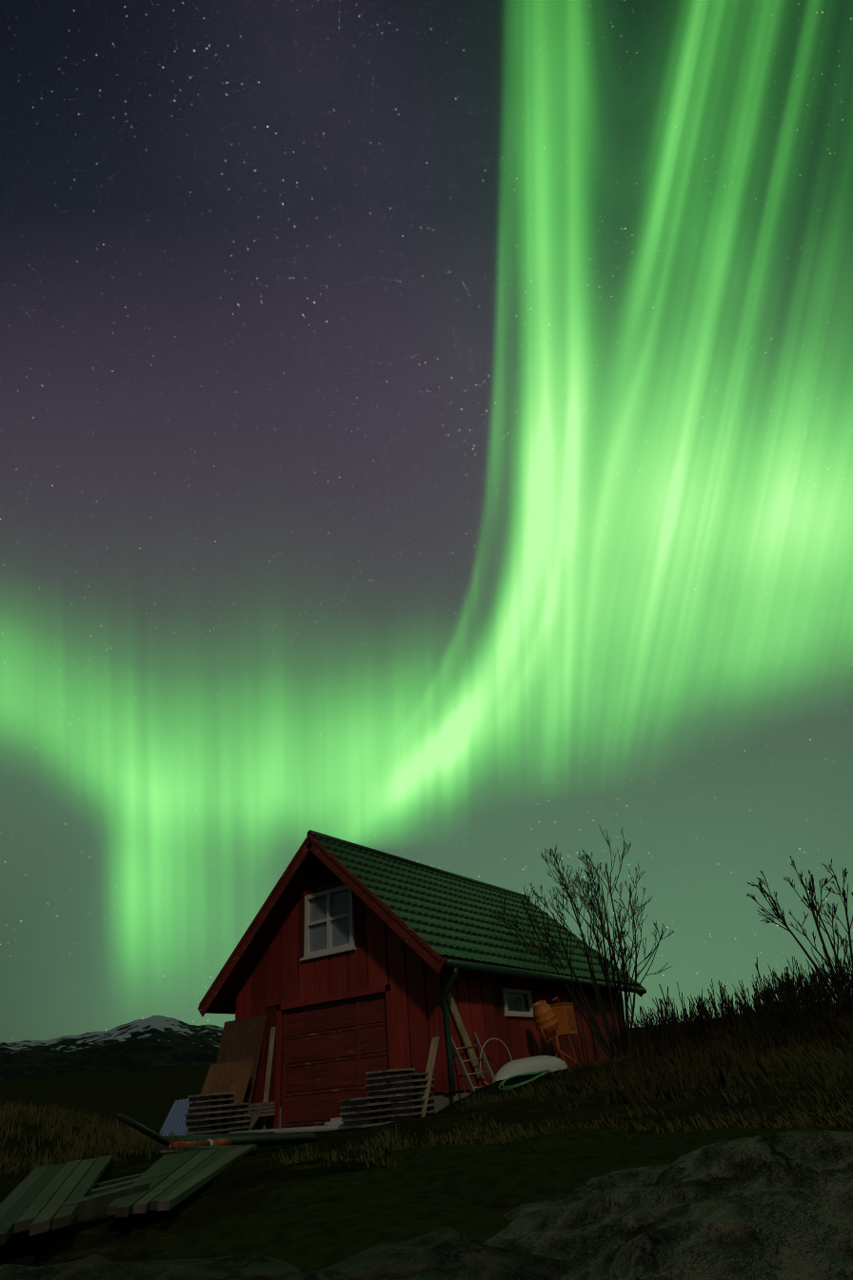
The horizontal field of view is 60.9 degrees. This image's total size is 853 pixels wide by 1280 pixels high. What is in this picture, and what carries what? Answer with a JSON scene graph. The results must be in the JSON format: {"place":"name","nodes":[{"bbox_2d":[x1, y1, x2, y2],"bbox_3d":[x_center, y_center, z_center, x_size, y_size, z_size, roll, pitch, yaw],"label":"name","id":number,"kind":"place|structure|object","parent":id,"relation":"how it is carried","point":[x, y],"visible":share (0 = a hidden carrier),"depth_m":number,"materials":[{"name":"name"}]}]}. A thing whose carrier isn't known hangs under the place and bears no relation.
{"place":"outdoors","nodes":[
{"label":"outdoors","id":0,"kind":"place"},
{"bbox_2d":[0,1015,223,1080],"bbox_3d":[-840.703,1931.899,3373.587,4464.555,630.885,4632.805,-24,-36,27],"label":"mountain","id":1,"kind":"structure","parent":0,"point":[154,1042],"depth_m":3595.25,"materials":[{"name":"black stone"}]},
{"bbox_2d":[0,1004,852,1266],"bbox_3d":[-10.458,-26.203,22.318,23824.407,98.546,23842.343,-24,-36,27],"label":"ground","id":2,"kind":"structure","parent":0,"point":[241,1184],"depth_m":3.86,"materials":[{"name":"green plant"}]},
{"bbox_2d":[0,1145,253,1245],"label":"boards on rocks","id":3,"kind":"object","parent":2,"relation":"on","point":[39,1199],"visible":0.96,"depth_m":2.61,"materials":[{"name":"wood"}]},
{"bbox_2d":[0,1253,300,1279],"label":"rock","id":4,"kind":"object","parent":2,"relation":"on","point":[245,1267],"visible":0.94,"depth_m":1.26,"materials":[{"name":"grey stone"}]},
{"bbox_2d":[159,1098,198,1136],"bbox_3d":[-4.234,8.283,12.527,0.839,0.650,0.288,-13,-33,12],"label":"corrugated sheet","id":5,"kind":"object","parent":2,"relation":"on","point":[175,1122],"visible":0.44,"depth_m":12.56,"materials":[{"name":"plastic"}]},
{"bbox_2d":[184,1091,235,1135],"bbox_3d":[-3.604,7.959,12.098,0.560,0.676,0.609,-24,-36,27],"label":"pallet stack","id":6,"kind":"object","parent":2,"relation":"on","point":[208,1104],"visible":0.83,"depth_m":11.99,"materials":[{"name":"brown wood"}]},
{"bbox_2d":[115,1111,316,1156],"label":"pipes","id":7,"kind":"object","parent":2,"relation":"on","point":[216,1141],"visible":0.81,"depth_m":6.62,"materials":[{"name":"grey plastic"}]},
{"bbox_2d":[208,1102,250,1131],"bbox_3d":[-3.400,8.295,12.506,0.510,0.506,0.520,-24,-36,27],"label":"pallet stack","id":8,"kind":"object","parent":2,"relation":"on","point":[242,1123],"visible":0.38,"depth_m":12.48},
{"bbox_2d":[196,1015,275,1129],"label":"plywood sheets","id":9,"kind":"object","parent":2,"relation":"on","point":[234,1068],"visible":0.62,"depth_m":13.55,"materials":[{"name":"brown wood"}]},
{"bbox_2d":[150,1266,354,1279],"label":"rock","id":10,"kind":"object","parent":2,"relation":"on","point":[175,1273],"visible":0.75,"depth_m":1.04,"materials":[{"name":"grey stone"}]},
{"bbox_2d":[228,1123,342,1134],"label":"wooden beam","id":11,"kind":"structure","parent":2,"relation":"on","point":[283,1131],"depth_m":11.39,"materials":[{"name":"wood"}]},
{"bbox_2d":[323,1117,347,1125],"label":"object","id":12,"kind":"object","parent":2,"relation":"on","point":[336,1121],"visible":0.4,"depth_m":11.43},
{"bbox_2d":[338,1094,391,1129],"bbox_3d":[-0.899,7.154,10.973,0.553,0.421,0.653,-24,-36,27],"label":"pallet stack","id":13,"kind":"object","parent":2,"relation":"on","point":[367,1112],"visible":0.92,"depth_m":10.81,"materials":[{"name":"wood"}]},
{"bbox_2d":[364,1067,414,1122],"bbox_3d":[-0.572,7.283,11.549,0.568,0.761,0.653,-24,-36,27],"label":"pallet stack","id":14,"kind":"object","parent":2,"relation":"on","point":[379,1079],"visible":0.27,"depth_m":11.46,"materials":[{"name":"wood"}]},
{"bbox_2d":[387,1072,435,1122],"bbox_3d":[-0.228,7.104,11.235,0.460,0.676,0.651,-24,-36,27],"label":"pallet stack","id":15,"kind":"object","parent":2,"relation":"on","point":[410,1107],"visible":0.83,"depth_m":11.08,"materials":[{"name":"brown wood"}]},
{"bbox_2d":[275,1226,561,1279],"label":"rock","id":16,"kind":"object","parent":2,"relation":"on","point":[446,1253],"visible":0.96,"depth_m":1.16,"materials":[{"name":"grey stone"}]},
{"bbox_2d":[196,829,646,1130],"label":"barn","id":17,"kind":"structure","parent":2,"relation":"on","point":[347,966],"depth_m":13.76,"materials":[{"name":"wood"}]},
{"bbox_2d":[445,991,482,1078],"bbox_3d":[0.628,6.632,12.200,0.039,1.282,0.841,-26,-38,30],"label":"wooden plank","id":18,"kind":"object","parent":17,"relation":"attached to","point":[461,1027],"visible":0.79,"depth_m":12.18,"materials":[{"name":"brown wood"}]},
{"bbox_2d":[0,1000,852,1179],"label":"grass tufts","id":19,"kind":"object","parent":2,"relation":"on","point":[129,1138],"visible":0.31,"depth_m":4.55,"materials":[{"name":"brown plant"}]},
{"bbox_2d":[416,1036,439,1118],"bbox_3d":[0.028,6.900,11.431,0.130,1.143,0.587,-25,-37,29],"label":"leaning plank","id":20,"kind":"object","parent":2,"relation":"on","point":[431,1056],"visible":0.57,"depth_m":11.52,"materials":[{"name":"brown wood"}]},
{"bbox_2d":[451,1031,496,1092],"bbox_3d":[0.781,6.898,11.869,0.565,0.929,1.018,-24,-36,27],"label":"ladder","id":21,"kind":"object","parent":2,"relation":"on","point":[464,1072],"visible":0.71,"depth_m":11.83,"materials":[{"name":"wood"}]},
{"bbox_2d":[479,1038,511,1084],"bbox_3d":[1.188,7.124,12.200,0.318,0.781,0.851,-24,-36,27],"label":"hose loop","id":22,"kind":"object","parent":2,"relation":"on","point":[486,1041],"visible":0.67,"depth_m":12.29,"materials":[{"name":"grey rubber"}]},
{"bbox_2d":[498,1069,550,1090],"bbox_3d":[1.463,6.495,10.725,0.666,0.218,1.133,-24,-36,27],"label":"hose","id":23,"kind":"object","parent":2,"relation":"on","point":[540,1073],"visible":0.96,"depth_m":10.68,"materials":[{"name":"green rubber"}]},
{"bbox_2d":[491,1055,567,1083],"bbox_3d":[1.766,7.322,12.305,0.734,0.478,2.200,-24,-36,27],"label":"white boat","id":24,"kind":"object","parent":2,"relation":"on","point":[525,1065],"visible":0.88,"depth_m":11.95,"materials":[{"name":"white plastic"}]},
{"bbox_2d":[531,996,583,1073],"bbox_3d":[2.405,7.516,13.534,0.781,1.563,0.976,-24,-36,27],"label":"cement mixer","id":25,"kind":"object","parent":2,"relation":"on","point":[558,1018],"visible":0.98,"depth_m":13.56,"materials":[{"name":"orange metal"}]},
{"bbox_2d":[555,1172,606,1199],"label":"grass","id":26,"kind":"structure","parent":2,"relation":"on","point":[568,1188],"depth_m":1.76,"materials":[{"name":"green plant"}]},
{"bbox_2d":[488,824,674,1062],"bbox_3d":[3.400,6.515,15.518,3.485,4.617,2.812,-24,-36,27],"label":"bare tree","id":27,"kind":"object","parent":2,"relation":"on","point":[598,1033],"visible":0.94,"depth_m":15.27,"materials":[{"name":"brown plant"}]},
{"bbox_2d":[442,1126,852,1206],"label":"grass","id":28,"kind":"structure","parent":2,"relation":"on","point":[614,1155],"depth_m":1.86,"materials":[{"name":"green plant"}]},
{"bbox_2d":[482,1128,852,1279],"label":"rock","id":29,"kind":"object","parent":2,"relation":"on","point":[777,1206],"visible":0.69,"depth_m":1.16,"materials":[{"name":"grey stone"}]},
{"bbox_2d":[520,987,852,1105],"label":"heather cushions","id":30,"kind":"object","parent":2,"relation":"on","point":[651,1091],"visible":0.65,"depth_m":6.24,"materials":[{"name":"brown plant"}]},
{"bbox_2d":[600,946,852,1063],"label":"bare shrubs","id":31,"kind":"object","parent":2,"relation":"on","point":[791,997],"visible":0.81,"depth_m":8.83,"materials":[{"name":"brown plant"}]},
{"bbox_2d":[746,855,852,1003],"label":"bare tree","id":32,"kind":"object","parent":2,"relation":"on","point":[811,903],"visible":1,"depth_m":11.46,"materials":[{"name":"brown plant"}]},
{"bbox_2d":[0,0,852,1043],"label":"sky","id":33,"kind":"structure","parent":0,"point":[425,426],"materials":[{"name":"green"}]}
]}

